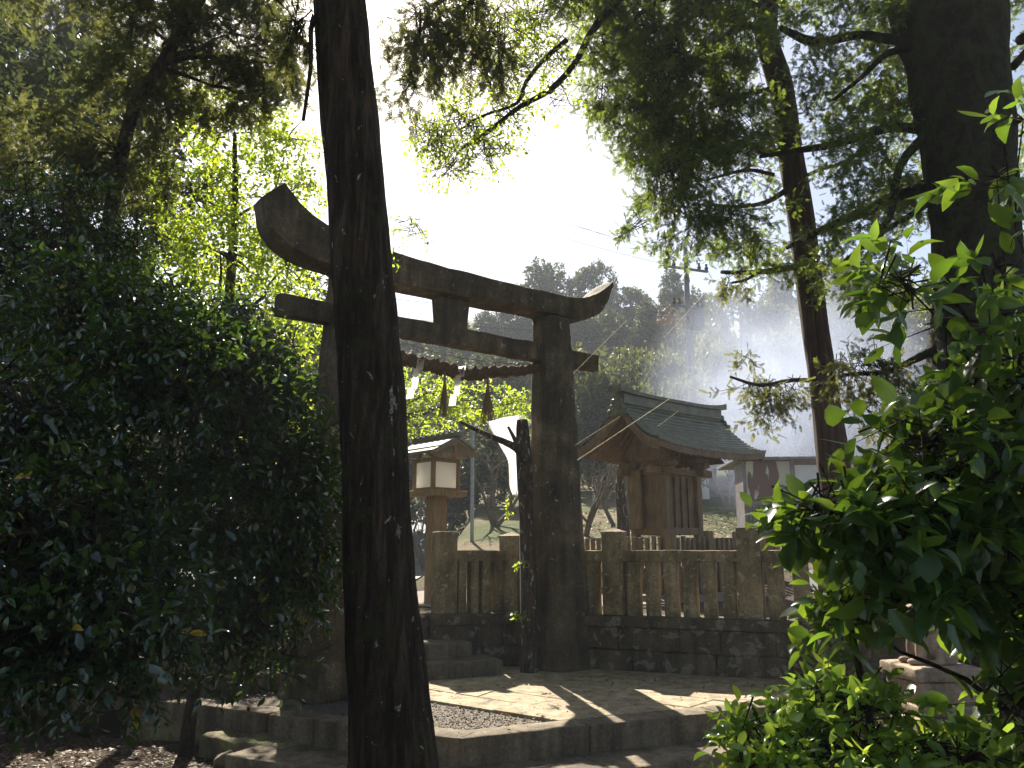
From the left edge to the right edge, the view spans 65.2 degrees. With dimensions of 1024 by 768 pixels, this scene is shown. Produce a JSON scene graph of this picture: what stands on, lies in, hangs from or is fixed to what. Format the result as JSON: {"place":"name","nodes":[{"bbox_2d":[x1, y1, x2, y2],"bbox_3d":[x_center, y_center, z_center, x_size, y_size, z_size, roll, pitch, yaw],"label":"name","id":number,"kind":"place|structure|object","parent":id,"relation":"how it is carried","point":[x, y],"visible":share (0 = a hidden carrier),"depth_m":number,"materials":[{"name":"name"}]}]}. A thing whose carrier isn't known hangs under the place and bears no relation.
{"place":"outdoors","nodes":[
{"label":"outdoors","id":0,"kind":"place"},
{"bbox_2d":[176,512,447,594],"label":"road","id":1,"kind":"structure","parent":0,"point":[422,544],"depth_m":29.45,"materials":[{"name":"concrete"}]},
{"bbox_2d":[0,320,929,767],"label":"ground","id":2,"kind":"structure","parent":0,"point":[486,534],"depth_m":12.05,"materials":[{"name":"soil"}]},
{"bbox_2d":[0,4,110,512],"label":"evergreen tree","id":3,"kind":"object","parent":2,"relation":"on","point":[4,46],"visible":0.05,"depth_m":13.79,"materials":[{"name":"green plant"}]},
{"bbox_2d":[0,0,121,234],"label":"cypress tree","id":4,"kind":"object","parent":2,"relation":"on","point":[53,9],"visible":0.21,"depth_m":20.32,"materials":[{"name":"green plant"}]},
{"bbox_2d":[0,151,170,579],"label":"camellia shrub","id":5,"kind":"object","parent":2,"relation":"on","point":[11,228],"visible":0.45,"depth_m":6.82,"materials":[{"name":"green plant"}]},
{"bbox_2d":[0,0,201,524],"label":"evergreen tree","id":6,"kind":"object","parent":2,"relation":"on","point":[6,58],"visible":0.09,"depth_m":14.76,"materials":[{"name":"green plant"}]},
{"bbox_2d":[0,721,224,767],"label":"leaf litter","id":7,"kind":"object","parent":2,"relation":"on","point":[46,760],"visible":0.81,"depth_m":6.56,"materials":[{"name":"plant"}]},
{"bbox_2d":[0,342,248,755],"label":"camellia shrub","id":8,"kind":"object","parent":2,"relation":"on","point":[95,614],"visible":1,"depth_m":3.60,"materials":[{"name":"green plant"}]},
{"bbox_2d":[125,723,166,740],"bbox_3d":[-3.225,3.177,7.291,0.534,0.196,0.426,3,-12,-16],"label":"flat stone","id":9,"kind":"object","parent":2,"relation":"on","point":[145,732],"visible":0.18,"depth_m":7.11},
{"bbox_2d":[0,0,316,520],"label":"leaning tree","id":10,"kind":"object","parent":2,"relation":"on","point":[187,21],"visible":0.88,"depth_m":9.43,"materials":[{"name":"green plant"}]},
{"bbox_2d":[49,31,270,586],"bbox_3d":[-7.334,-1.563,16.852,4.790,13.073,4.797,0,-12,0],"label":"evergreen tree","id":11,"kind":"object","parent":2,"relation":"on","point":[181,209],"visible":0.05,"depth_m":16.86,"materials":[{"name":"green plant"}]},
{"bbox_2d":[0,234,343,757],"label":"camellia shrub","id":12,"kind":"object","parent":2,"relation":"on","point":[197,351],"visible":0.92,"depth_m":5.16,"materials":[{"name":"green plant"}]},
{"bbox_2d":[139,714,204,743],"bbox_3d":[-2.843,3.125,7.275,1.185,0.258,0.444,-4,-12,20],"label":"flat stone","id":13,"kind":"object","parent":2,"relation":"on","point":[172,730],"visible":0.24,"depth_m":7.14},
{"bbox_2d":[212,750,233,766],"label":"rock","id":14,"kind":"object","parent":2,"relation":"on","point":[218,759],"visible":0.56,"depth_m":6.43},
{"bbox_2d":[121,82,327,603],"bbox_3d":[-3.970,-0.801,11.849,3.809,8.438,2.366,4,-12,-17],"label":"maple tree","id":15,"kind":"object","parent":2,"relation":"on","point":[232,213],"visible":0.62,"depth_m":12.02,"materials":[{"name":"green plant"}]},
{"bbox_2d":[195,727,299,759],"bbox_3d":[-2.109,3.055,6.750,0.986,0.279,0.597,-5,-13,23],"label":"flat stone","id":16,"kind":"object","parent":2,"relation":"on","point":[213,742],"visible":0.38,"depth_m":6.60,"materials":[{"name":"stone"}]},
{"bbox_2d":[0,617,502,717],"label":"stone steps","id":17,"kind":"structure","parent":2,"relation":"on","point":[450,658],"depth_m":8.60,"materials":[{"name":"stone"}]},
{"bbox_2d":[210,254,327,576],"bbox_3d":[-5.265,0.997,19.474,5.332,9.865,4.582,0,-12,0],"label":"evergreen tree","id":18,"kind":"object","parent":2,"relation":"on","point":[317,347],"visible":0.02,"depth_m":19.11,"materials":[{"name":"green plant"}]},
{"bbox_2d":[288,322,318,387],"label":"conifer tree","id":19,"kind":"object","parent":2,"relation":"on","point":[312,359],"visible":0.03,"depth_m":55.65,"materials":[{"name":"green plant"}]},
{"bbox_2d":[259,0,534,767],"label":"cedar tree","id":20,"kind":"object","parent":2,"relation":"on","point":[390,721],"visible":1,"depth_m":4.94,"materials":[{"name":"brown plant"}]},
{"bbox_2d":[407,404,437,524],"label":"domed tree","id":21,"kind":"object","parent":2,"relation":"on","point":[414,505],"visible":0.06,"depth_m":31.32,"materials":[{"name":"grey plant"}]},
{"bbox_2d":[399,339,452,405],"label":"domed tree","id":22,"kind":"object","parent":2,"relation":"on","point":[407,348],"visible":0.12,"depth_m":60.51,"materials":[{"name":"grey plant"}]},
{"bbox_2d":[411,497,462,570],"bbox_3d":[-2.604,4.662,25.800,1.803,2.971,1.910,-4,-13,20],"label":"bare shrub","id":23,"kind":"object","parent":2,"relation":"on","point":[420,559],"visible":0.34,"depth_m":25.45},
{"bbox_2d":[422,323,478,363],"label":"domed tree","id":24,"kind":"object","parent":2,"relation":"on","point":[466,354],"visible":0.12,"depth_m":70.81,"materials":[{"name":"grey plant"}]},
{"bbox_2d":[418,430,485,539],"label":"domed tree","id":25,"kind":"object","parent":2,"relation":"on","point":[456,504],"visible":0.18,"depth_m":28.19,"materials":[{"name":"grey plant"}]},
{"bbox_2d":[421,351,499,441],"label":"domed tree","id":26,"kind":"object","parent":2,"relation":"on","point":[469,364],"visible":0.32,"depth_m":43.74,"materials":[{"name":"green plant"}]},
{"bbox_2d":[403,367,530,444],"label":"maple tree","id":27,"kind":"object","parent":2,"relation":"on","point":[410,402],"visible":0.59,"depth_m":15.44,"materials":[{"name":"green plant"}]},
{"bbox_2d":[470,402,474,541],"bbox_3d":[-0.935,2.204,18.947,0.097,3.611,0.086,0,-12,0],"label":"metal pole","id":28,"kind":"object","parent":2,"relation":"on","point":[472,497],"visible":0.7,"depth_m":18.84,"materials":[{"name":"metal"}]},
{"bbox_2d":[460,429,516,507],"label":"domed tree","id":29,"kind":"object","parent":2,"relation":"on","point":[482,471],"visible":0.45,"depth_m":26.54,"materials":[{"name":"green plant"}]},
{"bbox_2d":[472,310,505,363],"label":"conifer tree","id":30,"kind":"object","parent":2,"relation":"on","point":[488,318],"visible":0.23,"depth_m":80.37,"materials":[{"name":"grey plant"}]},
{"bbox_2d":[461,435,517,525],"bbox_3d":[-0.384,2.434,21.174,3.240,2.820,2.036,-5,-13,22],"label":"bare shrub","id":31,"kind":"object","parent":2,"relation":"on","point":[493,520],"visible":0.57,"depth_m":21.68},
{"bbox_2d":[469,353,531,424],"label":"domed tree","id":32,"kind":"object","parent":2,"relation":"on","point":[516,383],"visible":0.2,"depth_m":49.92,"materials":[{"name":"green plant"}]},
{"bbox_2d":[492,312,532,362],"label":"domed tree","id":33,"kind":"object","parent":2,"relation":"on","point":[525,324],"visible":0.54,"depth_m":80.95,"materials":[{"name":"grey plant"}]},
{"bbox_2d":[198,664,876,743],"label":"platform","id":34,"kind":"structure","parent":2,"relation":"on","point":[518,722],"depth_m":6.85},
{"bbox_2d":[201,692,549,729],"bbox_3d":[-1.771,2.963,7.496,4.645,0.032,1.389,-7,-14,32],"label":"gravel bed","id":35,"kind":"object","parent":34,"relation":"on","point":[441,725],"visible":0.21,"depth_m":6.83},
{"bbox_2d":[262,700,302,707],"bbox_3d":[-2.083,2.974,7.262,0.391,0.187,0.307,4,-12,-19],"label":"rock","id":36,"kind":"object","parent":35,"relation":"on","point":[275,703],"visible":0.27,"depth_m":7.20,"materials":[{"name":"stone"}]},
{"bbox_2d":[125,694,847,767],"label":"platform kerb","id":37,"kind":"structure","parent":34,"relation":"on","point":[456,748],"depth_m":6.42,"materials":[{"name":"stone"}]},
{"bbox_2d":[220,675,784,730],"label":"fallen leaves","id":38,"kind":"object","parent":34,"relation":"on","point":[556,683],"visible":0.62,"depth_m":7.84,"materials":[{"name":"brown plant"}]},
{"bbox_2d":[513,256,576,321],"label":"domed tree","id":39,"kind":"object","parent":2,"relation":"on","point":[540,278],"visible":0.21,"depth_m":87.51,"materials":[{"name":"grey plant"}]},
{"bbox_2d":[225,727,867,767],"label":"step","id":40,"kind":"object","parent":2,"relation":"on","point":[676,755],"visible":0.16,"depth_m":6.09,"materials":[{"name":"stone"}]},
{"bbox_2d":[521,349,581,428],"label":"domed tree","id":41,"kind":"object","parent":2,"relation":"on","point":[528,380],"depth_m":47.04,"materials":[{"name":"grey plant"}]},
{"bbox_2d":[523,341,619,487],"bbox_3d":[2.806,1.576,34.459,3.583,7.031,5.320,11,-16,-44],"label":"broadleaf tree","id":42,"kind":"object","parent":2,"relation":"on","point":[593,385],"visible":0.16,"depth_m":33.68,"materials":[{"name":"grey plant"}]},
{"bbox_2d":[568,295,597,350],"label":"domed tree","id":43,"kind":"object","parent":2,"relation":"on","point":[578,330],"visible":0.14,"depth_m":70.92,"materials":[{"name":"grey plant"}]},
{"bbox_2d":[563,257,620,335],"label":"domed tree","id":44,"kind":"object","parent":2,"relation":"on","point":[588,275],"visible":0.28,"depth_m":87.92,"materials":[{"name":"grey plant"}]},
{"bbox_2d":[576,387,617,492],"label":"domed tree","id":45,"kind":"object","parent":2,"relation":"on","point":[599,405],"visible":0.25,"depth_m":31.86,"materials":[{"name":"grey plant"}]},
{"bbox_2d":[582,460,627,535],"bbox_3d":[1.752,2.604,19.386,2.737,2.364,2.100,-3,-12,14],"label":"bare shrub","id":46,"kind":"object","parent":2,"relation":"on","point":[593,511],"visible":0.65,"depth_m":19.45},
{"bbox_2d":[582,306,638,380],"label":"domed tree","id":47,"kind":"object","parent":2,"relation":"on","point":[606,320],"visible":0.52,"depth_m":66.97,"materials":[{"name":"grey plant"}]},
{"bbox_2d":[575,345,651,419],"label":"broadleaf tree","id":48,"kind":"object","parent":2,"relation":"on","point":[622,366],"visible":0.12,"depth_m":40.61,"materials":[{"name":"grey plant"}]},
{"bbox_2d":[580,433,646,525],"bbox_3d":[2.418,2.597,22.279,2.945,2.910,2.586,-5,-13,23],"label":"bare shrub","id":49,"kind":"object","parent":2,"relation":"on","point":[608,515],"visible":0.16,"depth_m":21.84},
{"bbox_2d":[615,465,629,536],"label":"bare tree","id":50,"kind":"object","parent":2,"relation":"on","point":[622,514],"visible":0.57,"depth_m":16.74,"materials":[{"name":"grey plant"}]},
{"bbox_2d":[600,461,645,485],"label":"broadleaf tree","id":51,"kind":"object","parent":2,"relation":"on","point":[604,463],"visible":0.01,"depth_m":29.40,"materials":[{"name":"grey plant"}]},
{"bbox_2d":[610,285,655,359],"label":"domed tree","id":52,"kind":"object","parent":2,"relation":"on","point":[633,294],"visible":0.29,"depth_m":82.25,"materials":[{"name":"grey plant"}]},
{"bbox_2d":[629,297,671,389],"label":"conifer tree","id":53,"kind":"object","parent":2,"relation":"on","point":[651,335],"visible":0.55,"depth_m":67.84,"materials":[{"name":"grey plant"}]},
{"bbox_2d":[631,343,696,399],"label":"broadleaf tree","id":54,"kind":"object","parent":2,"relation":"on","point":[674,366],"visible":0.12,"depth_m":33.77,"materials":[{"name":"grey plant"}]},
{"bbox_2d":[426,611,905,682],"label":"stone wall","id":55,"kind":"structure","parent":2,"relation":"on","point":[719,646],"depth_m":8.98,"materials":[{"name":"stone"}]},
{"bbox_2d":[431,527,908,623],"bbox_3d":[2.507,2.120,9.036,7.130,1.049,0.874,-3,-12,16],"label":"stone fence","id":56,"kind":"object","parent":55,"relation":"on","point":[488,581],"visible":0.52,"depth_m":9.37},
{"bbox_2d":[654,269,686,359],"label":"conifer tree","id":57,"kind":"object","parent":2,"relation":"on","point":[676,292],"visible":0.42,"depth_m":80.82,"materials":[{"name":"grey plant"}]},
{"bbox_2d":[656,297,684,377],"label":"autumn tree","id":58,"kind":"object","parent":2,"relation":"on","point":[673,320],"visible":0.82,"depth_m":62.03,"materials":[{"name":"grey plant"}]},
{"bbox_2d":[578,384,765,594],"bbox_3d":[2.860,1.929,14.061,3.000,3.513,1.840,10,-15,-39],"label":"wooden shrine","id":59,"kind":"object","parent":2,"relation":"on","point":[664,486],"visible":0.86,"depth_m":13.72,"materials":[{"name":"wood"}]},
{"bbox_2d":[585,530,779,593],"bbox_3d":[2.909,3.071,13.764,2.983,1.023,2.009,10,-15,-39],"label":"picket fence","id":60,"kind":"object","parent":2,"relation":"on","point":[707,541],"visible":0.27,"depth_m":12.70,"materials":[{"name":"brown wood"}]},
{"bbox_2d":[647,377,719,487],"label":"broadleaf tree","id":61,"kind":"object","parent":2,"relation":"on","point":[691,393],"visible":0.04,"depth_m":30.50,"materials":[{"name":"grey plant"}]},
{"bbox_2d":[665,248,707,389],"bbox_3d":[8.287,-0.730,36.715,1.267,11.825,2.178,-11,-16,44],"label":"utility pole","id":62,"kind":"object","parent":2,"relation":"on","point":[696,311],"visible":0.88,"depth_m":37.12,"materials":[{"name":"concrete"}]},
{"bbox_2d":[273,122,663,248],"bbox_3d":[0.131,-7.016,30.563,0.016,1.896,20.843,-11,-16,43],"label":"power line","id":63,"kind":"object","parent":62,"relation":"attached to","point":[486,199],"visible":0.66,"depth_m":29.60,"materials":[{"name":"metal"}]},
{"bbox_2d":[292,143,657,262],"bbox_3d":[0.271,-6.396,30.434,0.016,1.425,21.130,-11,-16,44],"label":"power line","id":64,"kind":"object","parent":62,"relation":"attached to","point":[506,220],"visible":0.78,"depth_m":30.05,"materials":[{"name":"metal"}]},
{"bbox_2d":[270,332,692,374],"bbox_3d":[1.066,-0.782,25.567,0.016,2.596,20.927,-9,-15,38],"label":"power line","id":65,"kind":"object","parent":62,"relation":"attached to","point":[500,365],"visible":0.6,"depth_m":23.23,"materials":[{"name":"metal"}]},
{"bbox_2d":[382,146,692,262],"bbox_3d":[1.420,-6.838,31.165,19.890,0.662,0.016,11,-16,-43],"label":"power line","id":66,"kind":"object","parent":62,"relation":"attached to","point":[520,204],"visible":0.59,"depth_m":30.21,"materials":[{"name":"metal"}]},
{"bbox_2d":[430,322,688,332],"bbox_3d":[0.779,-2.413,30.885,19.695,2.692,0.016,9,-15,-38],"label":"power line","id":67,"kind":"object","parent":62,"relation":"attached to","point":[596,332],"visible":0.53,"depth_m":33.65,"materials":[{"name":"metal"}]},
{"bbox_2d":[653,301,845,312],"bbox_3d":[11.678,-3.661,35.229,13.150,1.238,0.016,-8,-14,34],"label":"power line","id":68,"kind":"object","parent":62,"relation":"attached to","point":[728,311],"visible":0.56,"depth_m":36.47,"materials":[{"name":"metal"}]},
{"bbox_2d":[650,303,919,317],"bbox_3d":[11.648,-3.301,35.154,13.100,1.596,0.015,-8,-14,34],"label":"power line","id":69,"kind":"object","parent":62,"relation":"attached to","point":[774,316],"visible":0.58,"depth_m":35.70,"materials":[{"name":"metal"}]},
{"bbox_2d":[670,285,725,376],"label":"domed tree","id":70,"kind":"object","parent":2,"relation":"on","point":[681,336],"visible":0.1,"depth_m":67.52,"materials":[{"name":"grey plant"}]},
{"bbox_2d":[533,0,880,598],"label":"cypress tree","id":71,"kind":"object","parent":2,"relation":"on","point":[683,145],"visible":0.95,"depth_m":9.73,"materials":[{"name":"green plant"}]},
{"bbox_2d":[395,0,1023,759],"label":"camphor tree","id":72,"kind":"object","parent":2,"relation":"on","point":[951,60],"visible":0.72,"depth_m":8.09,"materials":[{"name":"green plant"}]},
{"bbox_2d":[675,337,753,477],"bbox_3d":[9.397,1.481,38.552,4.005,7.259,5.946,0,-12,2],"label":"broadleaf tree","id":73,"kind":"object","parent":2,"relation":"on","point":[717,375],"visible":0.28,"depth_m":37.49,"materials":[{"name":"grey plant"}]},
{"bbox_2d":[701,413,770,507],"bbox_3d":[7.127,2.585,27.519,3.626,3.553,2.194,0,-12,0],"label":"bare shrub","id":74,"kind":"object","parent":2,"relation":"on","point":[722,498],"visible":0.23,"depth_m":27.12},
{"bbox_2d":[693,280,799,400],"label":"broadleaf tree","id":75,"kind":"object","parent":2,"relation":"on","point":[766,320],"visible":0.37,"depth_m":48.56,"materials":[{"name":"grey plant"}]},
{"bbox_2d":[713,409,791,487],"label":"domed tree","id":76,"kind":"object","parent":2,"relation":"on","point":[771,451],"visible":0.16,"depth_m":29.75,"materials":[{"name":"grey plant"}]},
{"bbox_2d":[716,324,807,456],"bbox_3d":[12.363,1.157,38.529,4.369,8.064,6.487,7,-14,-31],"label":"broadleaf tree","id":77,"kind":"object","parent":2,"relation":"on","point":[793,352],"visible":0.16,"depth_m":38.15,"materials":[{"name":"grey plant"}]},
{"bbox_2d":[738,239,840,408],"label":"broadleaf tree","id":78,"kind":"object","parent":2,"relation":"on","point":[777,294],"visible":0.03,"depth_m":50.16,"materials":[{"name":"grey plant"}]},
{"bbox_2d":[762,376,841,455],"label":"domed tree","id":79,"kind":"object","parent":2,"relation":"on","point":[795,437],"visible":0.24,"depth_m":33.59,"materials":[{"name":"grey plant"}]},
{"bbox_2d":[717,456,890,534],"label":"storage shed","id":80,"kind":"structure","parent":2,"relation":"on","point":[755,480],"depth_m":19.91,"materials":[{"name":"paint"}]},
{"bbox_2d":[753,370,857,455],"bbox_3d":[10.845,1.944,29.300,4.317,4.717,3.565,4,-12,-19],"label":"bare shrub","id":81,"kind":"object","parent":2,"relation":"on","point":[807,432],"visible":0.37,"depth_m":29.82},
{"bbox_2d":[779,291,875,438],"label":"broadleaf tree","id":82,"kind":"object","parent":2,"relation":"on","point":[838,336],"visible":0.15,"depth_m":41.52,"materials":[{"name":"grey plant"}]},
{"bbox_2d":[797,392,908,450],"bbox_3d":[13.194,2.252,29.772,4.912,4.337,3.026,-2,-12,8],"label":"bare shrub","id":83,"kind":"object","parent":2,"relation":"on","point":[864,441],"visible":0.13,"depth_m":29.96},
{"bbox_2d":[822,251,885,351],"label":"domed tree","id":84,"kind":"object","parent":2,"relation":"on","point":[838,287],"visible":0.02,"depth_m":57.35,"materials":[{"name":"grey plant"}]},
{"bbox_2d":[693,604,1023,767],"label":"young bush","id":85,"kind":"object","parent":2,"relation":"on","point":[805,714],"visible":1,"depth_m":2.51,"materials":[{"name":"green plant"}]},
{"bbox_2d":[833,323,922,444],"bbox_3d":[18.393,0.757,40.489,4.842,7.929,5.727,-9,-15,38],"label":"domed tree","id":86,"kind":"object","parent":2,"relation":"on","point":[887,352],"visible":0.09,"depth_m":39.89,"materials":[{"name":"grey plant"}]},
{"bbox_2d":[740,76,1023,767],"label":"camellia bush","id":87,"kind":"object","parent":2,"relation":"on","point":[935,537],"visible":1,"depth_m":2.58,"materials":[{"name":"green plant"}]},
{"bbox_2d":[843,383,924,455],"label":"broadleaf tree","id":88,"kind":"object","parent":2,"relation":"on","point":[853,428],"visible":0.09,"depth_m":33.88,"materials":[{"name":"grey plant"}]},
{"bbox_2d":[872,281,928,358],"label":"domed tree","id":89,"kind":"object","parent":2,"relation":"on","point":[883,326],"visible":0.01,"depth_m":50.48,"materials":[{"name":"grey plant"}]},
{"bbox_2d":[877,296,931,381],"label":"broadleaf tree","id":90,"kind":"object","parent":2,"relation":"on","point":[912,319],"visible":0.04,"depth_m":44.95,"materials":[{"name":"grey plant"}]},
{"bbox_2d":[875,604,1013,765],"bbox_3d":[3.177,2.450,6.027,0.730,1.562,0.728,1,-12,-5],"label":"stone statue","id":91,"kind":"object","parent":2,"relation":"on","point":[922,677],"visible":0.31,"depth_m":5.87,"materials":[{"name":"stone"}]},
{"bbox_2d":[0,0,1023,320],"label":"sky","id":92,"kind":"structure","parent":0,"point":[559,177],"materials":[{"name":"white"}]},
{"bbox_2d":[417,591,787,606],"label":"gravel path","id":93,"kind":"structure","parent":0,"point":[421,597],"depth_m":12.33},
{"bbox_2d":[408,430,480,603],"bbox_3d":[-1.122,1.955,11.748,0.880,2.466,1.160,10,-16,-41],"label":"wooden lantern","id":94,"kind":"object","parent":93,"relation":"on","point":[436,480],"visible":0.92,"depth_m":11.69,"materials":[{"name":"brown wood"}]},
{"bbox_2d":[429,665,885,721],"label":"paving","id":95,"kind":"structure","parent":0,"point":[547,696],"depth_m":7.74,"materials":[{"name":"stone"}]},
{"bbox_2d":[253,182,612,704],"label":"torii gate","id":96,"kind":"structure","parent":95,"relation":"on","point":[291,228],"depth_m":9.30,"materials":[{"name":"stone"}]},
{"bbox_2d":[400,341,537,365],"bbox_3d":[-0.606,-0.369,9.271,2.501,0.138,0.008,9,-15,-36],"label":"rope wire","id":97,"kind":"object","parent":96,"relation":"attached to","point":[466,358],"visible":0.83,"depth_m":9.31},
{"bbox_2d":[401,349,540,381],"bbox_3d":[-0.634,-0.248,9.290,2.568,0.425,0.233,9,-15,-36],"label":"shimenawa rope","id":98,"kind":"object","parent":96,"relation":"attached to","point":[436,366],"visible":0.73,"depth_m":9.31,"materials":[{"name":"fabric"}]},
{"bbox_2d":[406,359,424,398],"bbox_3d":[-1.067,-0.057,8.831,0.222,0.480,0.028,10,-15,-40],"label":"paper streamer","id":99,"kind":"object","parent":98,"relation":"hanging from","point":[410,391],"visible":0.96,"depth_m":8.83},
{"bbox_2d":[438,371,449,417],"bbox_3d":[-0.766,0.088,9.092,0.133,0.618,0.121,0,-12,0],"label":"straw tassel","id":100,"kind":"object","parent":98,"relation":"hanging from","point":[444,403],"visible":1,"depth_m":9.06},
{"bbox_2d":[449,366,465,405],"bbox_3d":[-0.627,0.020,9.153,0.222,0.500,0.028,10,-15,-40],"label":"paper streamer","id":101,"kind":"object","parent":98,"relation":"hanging from","point":[452,401],"visible":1,"depth_m":9.15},
{"bbox_2d":[480,375,494,425],"bbox_3d":[-0.287,0.164,9.447,0.180,0.663,0.136,5,-13,-25],"label":"straw tassel","id":102,"kind":"object","parent":98,"relation":"hanging from","point":[487,407],"visible":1,"depth_m":9.42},
{"bbox_2d":[454,407,537,672],"bbox_3d":[-0.230,1.782,9.294,1.047,3.088,0.392,0,-12,0],"label":"dead tree","id":103,"kind":"object","parent":95,"relation":"on","point":[520,446],"visible":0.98,"depth_m":9.32,"materials":[{"name":"wood"}]},
{"bbox_2d":[487,415,520,613],"bbox_3d":[-0.098,1.534,9.609,0.428,2.361,0.070,0,-12,0],"label":"banner","id":104,"kind":"object","parent":95,"relation":"on","point":[498,427],"visible":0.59,"depth_m":9.78,"materials":[{"name":"white fabric"}]},
{"bbox_2d":[582,509,811,574],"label":"hill litter","id":105,"kind":"object","parent":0,"point":[710,521],"visible":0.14,"depth_m":21.89,"materials":[{"name":"brown plant"}]},
{"bbox_2d":[701,479,709,498],"bbox_3d":[7.178,3.926,29.824,0.303,0.752,0.203,2,-12,-11],"label":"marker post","id":106,"kind":"object","parent":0,"point":[705,493],"visible":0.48,"depth_m":29.71,"materials":[{"name":"white paint"}]},
{"bbox_2d":[809,570,817,589],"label":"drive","id":107,"kind":"structure","parent":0,"point":[812,581],"depth_m":13.30,"materials":[{"name":"concrete"}]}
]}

